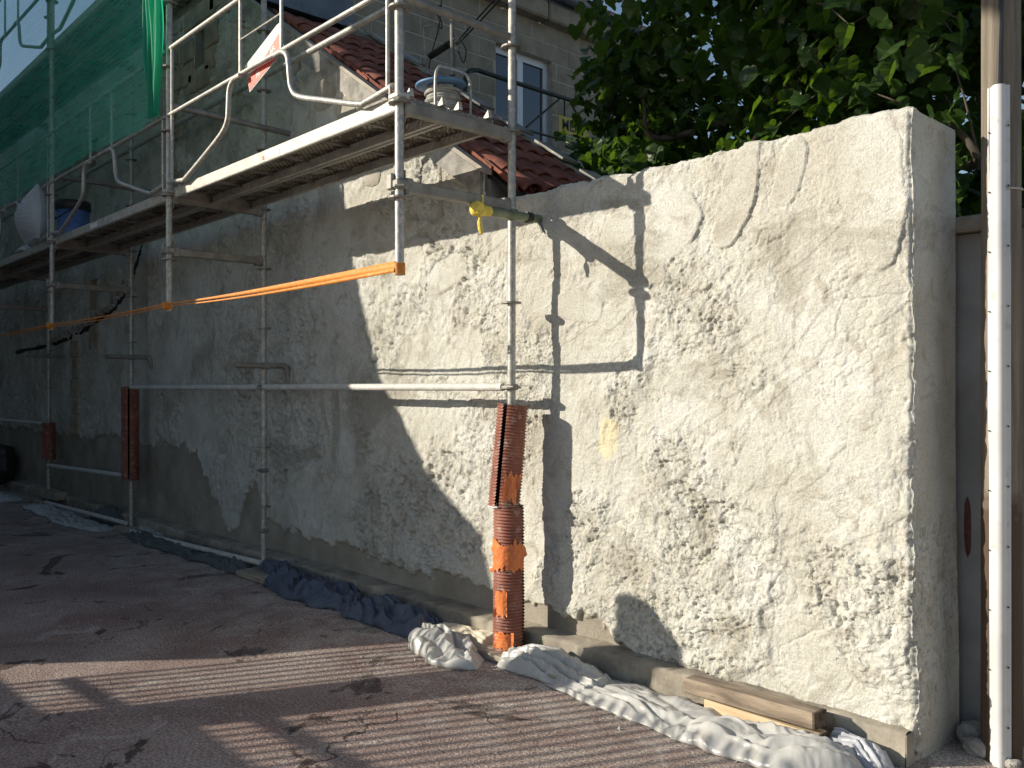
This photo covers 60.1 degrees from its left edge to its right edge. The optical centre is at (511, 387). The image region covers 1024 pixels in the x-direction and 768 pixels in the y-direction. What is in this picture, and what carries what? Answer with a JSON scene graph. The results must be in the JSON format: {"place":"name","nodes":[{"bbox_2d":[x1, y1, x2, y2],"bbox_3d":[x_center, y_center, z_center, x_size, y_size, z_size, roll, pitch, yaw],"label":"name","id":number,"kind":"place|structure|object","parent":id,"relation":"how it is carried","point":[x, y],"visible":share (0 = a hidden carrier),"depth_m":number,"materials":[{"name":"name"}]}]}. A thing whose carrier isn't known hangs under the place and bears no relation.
{"place":"outdoors","nodes":[
{"label":"outdoors","id":0,"kind":"place"},
{"bbox_2d":[0,487,1023,767],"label":"ground","id":1,"kind":"structure","parent":0,"point":[334,695],"depth_m":4.62,"materials":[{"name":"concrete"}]},
{"bbox_2d":[0,443,17,484],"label":"tyre","id":2,"kind":"object","parent":1,"relation":"on","point":[8,463],"visible":1,"depth_m":13.52,"materials":[{"name":"black rubber"}]},
{"bbox_2d":[0,491,23,501],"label":"white sheet","id":3,"kind":"object","parent":1,"relation":"on","point":[5,497],"visible":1,"depth_m":12.29,"materials":[{"name":"fabric"}]},
{"bbox_2d":[29,497,56,503],"bbox_3d":[-6.394,1.543,12.075,0.180,0.046,0.650,0,0,-43],"label":"sole board","id":4,"kind":"object","parent":1,"relation":"on","point":[36,500],"visible":0.64,"depth_m":12.05,"materials":[{"name":"wood"}]},
{"bbox_2d":[23,503,113,531],"bbox_3d":[-5.445,1.525,10.685,0.409,0.080,2.910,0,0,-43],"label":"white sheet","id":5,"kind":"object","parent":1,"relation":"on","point":[54,514],"visible":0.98,"depth_m":10.39,"materials":[{"name":"fabric"}]},
{"bbox_2d":[44,501,127,524],"bbox_3d":[-5.182,1.495,10.677,0.048,0.078,2.751,0,0,-44],"label":"loose pipe","id":6,"kind":"object","parent":5,"relation":"on","point":[100,516],"visible":0.95,"depth_m":10.46,"materials":[{"name":"paint"}]},
{"bbox_2d":[89,505,123,525],"bbox_3d":[-4.647,1.459,10.273,0.244,0.216,1.011,0,0,-43],"label":"grey sack","id":7,"kind":"object","parent":1,"relation":"on","point":[112,511],"visible":0.71,"depth_m":10.13,"materials":[{"name":"grey fabric"}]},
{"bbox_2d":[114,524,138,533],"bbox_3d":[-4.183,1.540,9.700,0.320,0.051,0.240,0,0,44],"label":"sole board","id":8,"kind":"object","parent":1,"relation":"on","point":[121,528],"visible":0.55,"depth_m":9.60,"materials":[{"name":"wood"}]},
{"bbox_2d":[138,525,164,536],"bbox_3d":[-3.810,1.518,9.456,0.201,0.096,0.669,0,0,-43],"label":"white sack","id":9,"kind":"object","parent":1,"relation":"on","point":[146,528],"visible":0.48,"depth_m":9.42,"materials":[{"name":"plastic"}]},
{"bbox_2d":[123,530,253,573],"bbox_3d":[-3.186,1.514,8.497,0.297,0.104,2.702,0,0,-45],"label":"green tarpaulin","id":10,"kind":"object","parent":1,"relation":"on","point":[222,563],"visible":0.81,"depth_m":8.22,"materials":[{"name":"plastic"}]},
{"bbox_2d":[129,529,262,564],"bbox_3d":[-3.085,1.502,8.441,0.048,0.113,2.842,0,0,-44],"label":"loose pipe","id":11,"kind":"object","parent":10,"relation":"on","point":[222,553],"visible":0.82,"depth_m":8.04,"materials":[{"name":"paint"}]},
{"bbox_2d":[236,568,268,583],"bbox_3d":[-2.029,1.543,7.293,0.270,0.046,0.520,0,0,-45],"label":"sole board","id":12,"kind":"object","parent":1,"relation":"on","point":[255,575],"visible":0.43,"depth_m":7.25,"materials":[{"name":"beige wood"}]},
{"bbox_2d":[0,0,543,645],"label":"scaffold","id":13,"kind":"object","parent":1,"relation":"on","point":[398,126],"visible":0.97,"depth_m":7.10,"materials":[{"name":"metal"}]},
{"bbox_2d":[16,245,30,252],"bbox_3d":[-5.553,-1.601,10.148,0.168,0.088,0.350,0,0,-43],"label":"white rag","id":14,"kind":"object","parent":13,"relation":"on","point":[22,248],"visible":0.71,"depth_m":10.09,"materials":[{"name":"fabric"}]},
{"bbox_2d":[14,184,46,243],"bbox_3d":[-5.164,-1.870,9.528,0.313,0.584,0.660,0,0,-43],"label":"white bag","id":15,"kind":"object","parent":13,"relation":"hanging from","point":[30,218],"visible":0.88,"depth_m":9.32,"materials":[{"name":"white plastic"}]},
{"bbox_2d":[41,422,55,459],"bbox_3d":[-6.261,0.720,11.961,0.180,0.500,0.181,0,0,-43],"label":"corrugated sleeve","id":16,"kind":"object","parent":13,"relation":"attached to","point":[48,441],"visible":1,"depth_m":11.89,"materials":[{"name":"red plastic"}]},
{"bbox_2d":[0,0,142,164],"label":"debris net","id":17,"kind":"object","parent":13,"relation":"hanging from","point":[68,88],"visible":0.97,"depth_m":9.60,"materials":[{"name":"green fabric"}]},
{"bbox_2d":[55,199,90,235],"bbox_3d":[-4.694,-1.767,9.445,0.374,0.430,0.367,0,0,-43],"label":"blue bucket","id":18,"kind":"object","parent":13,"relation":"on","point":[64,208],"visible":0.6,"depth_m":9.31,"materials":[{"name":"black plastic"}]},
{"bbox_2d":[121,387,139,480],"bbox_3d":[-4.184,0.500,9.700,0.195,1.020,0.198,0,0,-43],"label":"corrugated sleeve","id":19,"kind":"object","parent":13,"relation":"attached to","point":[134,436],"visible":0.98,"depth_m":9.63,"materials":[{"name":"red plastic"}]},
{"bbox_2d":[142,0,163,118],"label":"bunched net","id":20,"kind":"object","parent":13,"relation":"attached to","point":[152,27],"visible":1,"depth_m":6.93,"materials":[{"name":"green fabric"}]},
{"bbox_2d":[0,261,404,336],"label":"orange strap","id":21,"kind":"object","parent":13,"relation":"attached to","point":[378,269],"visible":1,"depth_m":5.39,"materials":[{"name":"orange fabric"}]},
{"bbox_2d":[245,22,283,91],"bbox_3d":[-1.626,-2.165,5.806,0.007,0.350,0.539,0,0,-43],"label":"site panel","id":22,"kind":"object","parent":13,"relation":"attached to","point":[270,44],"visible":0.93,"depth_m":5.80,"materials":[{"name":"white plastic"}]},
{"bbox_2d":[310,169,326,173],"bbox_3d":[-1.413,-1.596,6.311,0.165,0.127,0.226,0,0,-43],"label":"concrete lump","id":23,"kind":"object","parent":13,"relation":"on","point":[318,171],"visible":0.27,"depth_m":6.29,"materials":[{"name":"grey concrete"}]},
{"bbox_2d":[415,65,471,114],"bbox_3d":[-0.417,-1.703,5.188,0.302,0.302,0.300,0,0,-43],"label":"cable reel","id":24,"kind":"object","parent":13,"relation":"on","point":[437,88],"visible":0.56,"depth_m":5.11,"materials":[{"name":"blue plastic"}]},
{"bbox_2d":[469,195,492,234],"bbox_3d":[-0.177,-0.977,4.994,0.136,0.227,0.077,0,0,-43],"label":"yellow rag","id":25,"kind":"object","parent":13,"relation":"attached to","point":[479,209],"visible":1,"depth_m":4.97,"materials":[{"name":"yellow fabric"}]},
{"bbox_2d":[488,403,528,508],"bbox_3d":[-0.012,0.397,5.182,0.191,0.600,0.219,5,0,-43],"label":"corrugated sleeve","id":26,"kind":"object","parent":13,"relation":"attached to","point":[508,456],"visible":1,"depth_m":5.12,"materials":[{"name":"red plastic"}]},
{"bbox_2d":[0,0,697,541],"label":"stone house","id":27,"kind":"structure","parent":1,"relation":"on","point":[192,448],"depth_m":10.13,"materials":[{"name":"paint"}]},
{"bbox_2d":[90,137,97,168],"bbox_3d":[-5.168,-2.965,11.343,0.345,0.470,0.330,0,0,-43],"label":"slit window","id":28,"kind":"structure","parent":27,"relation":"in","point":[94,141],"depth_m":11.33,"materials":[{"name":"glass"}]},
{"bbox_2d":[89,275,99,314],"bbox_3d":[-5.172,-1.180,11.347,0.345,0.500,0.380,0,0,-43],"label":"slit window","id":29,"kind":"structure","parent":27,"relation":"in","point":[93,282],"depth_m":11.35,"materials":[{"name":"glass"}]},
{"bbox_2d":[194,29,204,72],"bbox_3d":[-3.001,-3.430,9.002,0.345,0.500,0.350,0,0,-43],"label":"slit window","id":30,"kind":"structure","parent":27,"relation":"in","point":[199,51],"depth_m":9.01,"materials":[{"name":"glass"}]},
{"bbox_2d":[496,46,546,142],"bbox_3d":[0.081,-3.005,10.710,0.930,2.050,0.050,0,0,-43],"label":"window","id":31,"kind":"structure","parent":27,"relation":"in","point":[529,103],"depth_m":10.79,"materials":[{"name":"white glass"}]},
{"bbox_2d":[255,559,442,637],"bbox_3d":[-1.358,1.477,6.549,0.461,0.180,2.603,0,0,-43],"label":"blue tarpaulin","id":32,"kind":"object","parent":1,"relation":"on","point":[285,579],"visible":0.95,"depth_m":6.26,"materials":[{"name":"blue plastic"}]},
{"bbox_2d":[0,522,738,765],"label":"plaster crumbs","id":33,"kind":"object","parent":1,"relation":"on","point":[415,659],"visible":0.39,"depth_m":5.24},
{"bbox_2d":[240,0,601,607],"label":"outbuilding","id":34,"kind":"structure","parent":1,"relation":"on","point":[388,486],"depth_m":6.71,"materials":[{"name":"paint"}]},
{"bbox_2d":[423,0,499,76],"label":"service mast","id":35,"kind":"object","parent":34,"relation":"attached to","point":[442,48],"visible":0.82,"depth_m":7.61,"materials":[{"name":"metal"}]},
{"bbox_2d":[407,622,484,669],"bbox_3d":[-0.402,1.496,5.244,0.358,0.139,0.773,0,0,-21],"label":"white bag heap","id":36,"kind":"object","parent":1,"relation":"on","point":[442,645],"visible":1,"depth_m":5.15,"materials":[{"name":"fabric"}]},
{"bbox_2d":[0,478,909,767],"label":"kerb","id":37,"kind":"structure","parent":1,"relation":"on","point":[630,666],"depth_m":5.19,"materials":[{"name":"concrete"}]},
{"bbox_2d":[37,487,67,500],"bbox_3d":[-6.169,1.420,11.868,0.170,0.100,0.800,0,0,-43],"label":"stone slab","id":38,"kind":"object","parent":37,"relation":"on","point":[53,494],"depth_m":11.69,"materials":[{"name":"concrete"}]},
{"bbox_2d":[906,732,914,767],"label":"kerb end","id":39,"kind":"structure","parent":37,"relation":"attached to","point":[910,755],"depth_m":3.68,"materials":[{"name":"concrete"}]},
{"bbox_2d":[439,622,492,646],"bbox_3d":[-0.278,1.516,5.490,0.238,0.098,0.566,0,0,-43],"label":"cement bag","id":40,"kind":"object","parent":1,"relation":"on","point":[480,637],"visible":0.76,"depth_m":5.34,"materials":[{"name":"paper"}]},
{"bbox_2d":[476,644,556,678],"bbox_3d":[0.090,1.546,4.996,0.220,0.041,0.730,0,0,-42],"label":"sole board","id":41,"kind":"object","parent":1,"relation":"on","point":[488,652],"visible":0.22,"depth_m":5.10,"materials":[{"name":"beige wood"}]},
{"bbox_2d":[489,504,526,651],"bbox_3d":[-0.022,1.107,5.177,0.207,0.835,0.203,0,0,-43],"label":"corrugated sleeve","id":42,"kind":"object","parent":41,"relation":"on","point":[508,549],"visible":0.98,"depth_m":5.11,"materials":[{"name":"orange plastic"}]},
{"bbox_2d":[495,644,614,688],"bbox_3d":[0.243,1.497,4.821,0.344,0.139,0.772,0,0,-43],"label":"plastic roll","id":43,"kind":"object","parent":1,"relation":"on","point":[563,666],"visible":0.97,"depth_m":4.78,"materials":[{"name":"white plastic"}]},
{"bbox_2d":[546,680,863,767],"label":"plastic sheet","id":44,"kind":"object","parent":1,"relation":"on","point":[767,744],"visible":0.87,"depth_m":3.86,"materials":[{"name":"white plastic"}]},
{"bbox_2d":[704,699,828,736],"bbox_3d":[1.136,1.504,4.006,0.085,0.055,0.604,0,-1,-40],"label":"timber balk","id":45,"kind":"object","parent":44,"relation":"on","point":[721,709],"visible":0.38,"depth_m":4.02,"materials":[{"name":"beige wood"}]},
{"bbox_2d":[684,674,826,730],"bbox_3d":[1.091,1.428,4.047,0.100,0.072,0.704,0,-2,-40],"label":"timber balk","id":46,"kind":"object","parent":45,"relation":"on","point":[804,715],"visible":1,"depth_m":3.98,"materials":[{"name":"brown wood"}]},
{"bbox_2d":[480,106,958,760],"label":"garden wall","id":47,"kind":"structure","parent":1,"relation":"on","point":[736,378],"depth_m":4.23,"materials":[{"name":"paint"}]},
{"bbox_2d":[554,0,1023,216],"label":"lime tree","id":48,"kind":"object","parent":1,"relation":"on","point":[799,66],"visible":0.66,"depth_m":5.72,"materials":[{"name":"green plant"}]},
{"bbox_2d":[829,727,893,767],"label":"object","id":49,"kind":"object","parent":1,"relation":"on","point":[869,754],"visible":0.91,"depth_m":3.66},
{"bbox_2d":[956,720,979,742],"bbox_3d":[2.045,1.532,3.909,0.144,0.117,0.155,0,0,-43],"label":"rubble lump","id":50,"kind":"object","parent":1,"relation":"on","point":[964,729],"visible":0.44,"depth_m":3.89,"materials":[{"name":"grey concrete"}]},
{"bbox_2d":[962,735,985,757],"bbox_3d":[2.006,1.540,3.792,0.111,0.089,0.129,0,0,-43],"label":"rubble lump","id":51,"kind":"object","parent":1,"relation":"on","point":[974,745],"visible":0.74,"depth_m":3.77,"materials":[{"name":"grey stone"}]},
{"bbox_2d":[955,208,1023,746],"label":"wall","id":52,"kind":"structure","parent":1,"relation":"on","point":[968,371],"depth_m":4.03,"materials":[{"name":"concrete"}]},
{"bbox_2d":[980,0,1023,767],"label":"utility pole","id":53,"kind":"object","parent":1,"relation":"on","point":[1001,722],"visible":0.99,"depth_m":3.68,"materials":[{"name":"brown wood"}]},
{"bbox_2d":[1005,758,1021,767],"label":"rubble lump","id":54,"kind":"object","parent":1,"relation":"on","point":[1012,763],"visible":1,"depth_m":3.64,"materials":[{"name":"beige stone"}]},
{"bbox_2d":[0,0,1023,173],"label":"sky","id":55,"kind":"structure","parent":0,"point":[35,22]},
{"bbox_2d":[463,68,609,148],"bbox_3d":[0.335,-2.294,9.645,2.248,1.928,0.046,0,0,-43],"label":"landing railing","id":56,"kind":"object","parent":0,"point":[518,83],"visible":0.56,"depth_m":9.53,"materials":[{"name":"metal"}]},
{"bbox_2d":[559,115,588,137],"bbox_3d":[0.698,-2.925,9.955,0.490,0.190,0.009,0,0,-43],"label":"yellow notice","id":57,"kind":"object","parent":56,"relation":"attached to","point":[564,123],"visible":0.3,"depth_m":9.88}
]}

